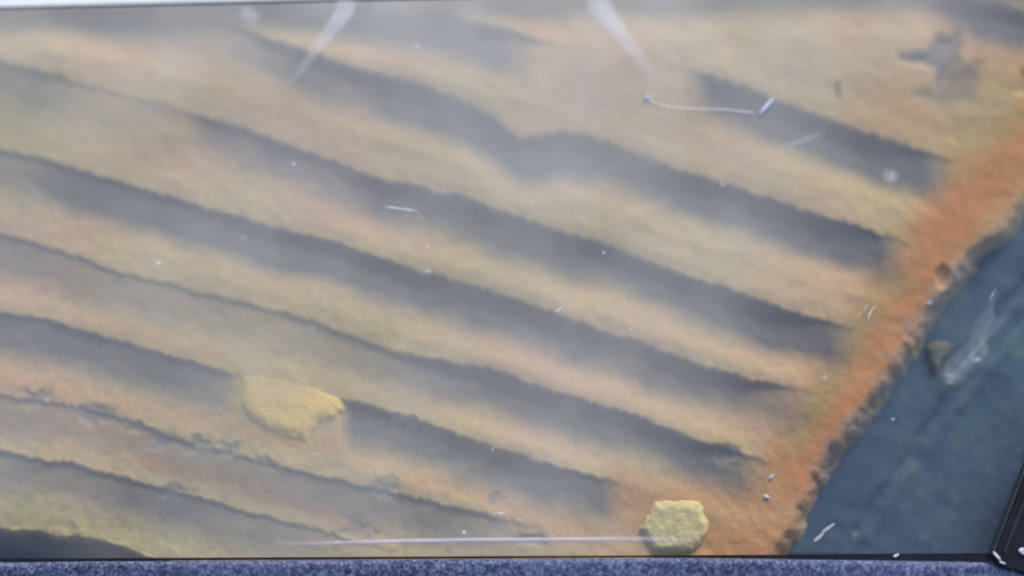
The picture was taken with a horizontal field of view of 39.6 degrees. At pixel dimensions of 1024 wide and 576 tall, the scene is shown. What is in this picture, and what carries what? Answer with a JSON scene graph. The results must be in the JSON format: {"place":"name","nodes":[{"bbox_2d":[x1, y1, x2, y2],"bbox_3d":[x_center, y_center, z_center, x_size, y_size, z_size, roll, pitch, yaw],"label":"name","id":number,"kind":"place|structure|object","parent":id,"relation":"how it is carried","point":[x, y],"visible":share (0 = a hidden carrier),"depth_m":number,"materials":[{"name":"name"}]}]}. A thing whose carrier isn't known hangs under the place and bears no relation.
{"place":"outdoors","nodes":[
{"label":"outdoors","id":0,"kind":"place"},
{"label":"ground","id":1,"kind":"structure","parent":0,"visible":0},
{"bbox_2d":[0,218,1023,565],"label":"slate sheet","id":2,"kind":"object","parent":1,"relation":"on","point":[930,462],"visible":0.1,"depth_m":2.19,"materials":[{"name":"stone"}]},
{"bbox_2d":[0,0,1023,560],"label":"ridged panel","id":3,"kind":"object","parent":2,"relation":"on","point":[200,216],"visible":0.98,"depth_m":2.20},
{"bbox_2d":[0,0,402,9],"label":"white board","id":4,"kind":"object","parent":3,"relation":"on","point":[9,3],"depth_m":2.25,"materials":[{"name":"paint"}]},
{"bbox_2d":[240,375,344,441],"bbox_3d":[-0.344,0.176,2.174,0.189,0.046,0.114,19,81,3],"label":"yellow lump","id":5,"kind":"object","parent":3,"relation":"on","point":[290,410],"visible":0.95,"depth_m":2.15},
{"bbox_2d":[335,3,891,542],"bbox_3d":[0.017,-0.040,2.144,2.146,0.004,0.885,0,80,0],"label":"transparent cover","id":6,"kind":"object","parent":3,"relation":"on","point":[605,9],"visible":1,"depth_m":2.16,"materials":[{"name":"clear glass"}]},
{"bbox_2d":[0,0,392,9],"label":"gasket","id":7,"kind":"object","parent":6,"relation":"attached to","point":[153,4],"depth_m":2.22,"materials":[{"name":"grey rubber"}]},
{"bbox_2d":[0,553,989,561],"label":"gasket","id":8,"kind":"object","parent":6,"relation":"on","point":[952,557],"visible":1,"depth_m":2.07,"materials":[{"name":"black plastic"}]},
{"bbox_2d":[650,98,773,113],"bbox_3d":[0.306,-0.280,2.184,0.195,0.003,0.026,0,80,0],"label":"thread","id":9,"kind":"object","parent":6,"relation":"on","point":[766,106],"visible":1,"depth_m":2.18,"materials":[{"name":"white plastic"}]},
{"bbox_2d":[989,462,1023,573],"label":"corner post","id":10,"kind":"object","parent":6,"relation":"on","point":[1007,543],"visible":1,"depth_m":2.06,"materials":[{"name":"black plastic"}]},
{"bbox_2d":[640,500,708,551],"bbox_3d":[0.242,0.355,2.126,0.105,0.019,0.078,0,80,0],"label":"hexagonal block","id":11,"kind":"object","parent":3,"relation":"on","point":[674,526],"depth_m":2.12,"materials":[{"name":"yellow stone"}]},
{"bbox_2d":[0,557,1023,575],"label":"carpeted ledge","id":12,"kind":"object","parent":2,"relation":"on","point":[610,566],"visible":0.96,"depth_m":2.06,"materials":[{"name":"blue carpet"}]},
{"bbox_2d":[813,533,823,542],"bbox_3d":[0.463,0.377,2.147,0.022,0.004,0.005,-40,82,-6],"label":"white chip","id":13,"kind":"object","parent":2,"relation":"on","point":[817,538],"visible":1,"depth_m":2.15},
{"bbox_2d":[822,523,834,532],"bbox_3d":[0.478,0.363,2.150,0.026,0.004,0.004,-35,82,-6],"label":"white chip","id":14,"kind":"object","parent":2,"relation":"on","point":[827,528],"visible":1,"depth_m":2.15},
{"bbox_2d":[924,340,952,373],"bbox_3d":[0.665,0.107,2.209,0.043,0.016,0.054,0,80,0],"label":"silt clump","id":15,"kind":"object","parent":2,"relation":"on","point":[938,352],"visible":1,"depth_m":2.20,"materials":[{"name":"grey soil"}]}
]}

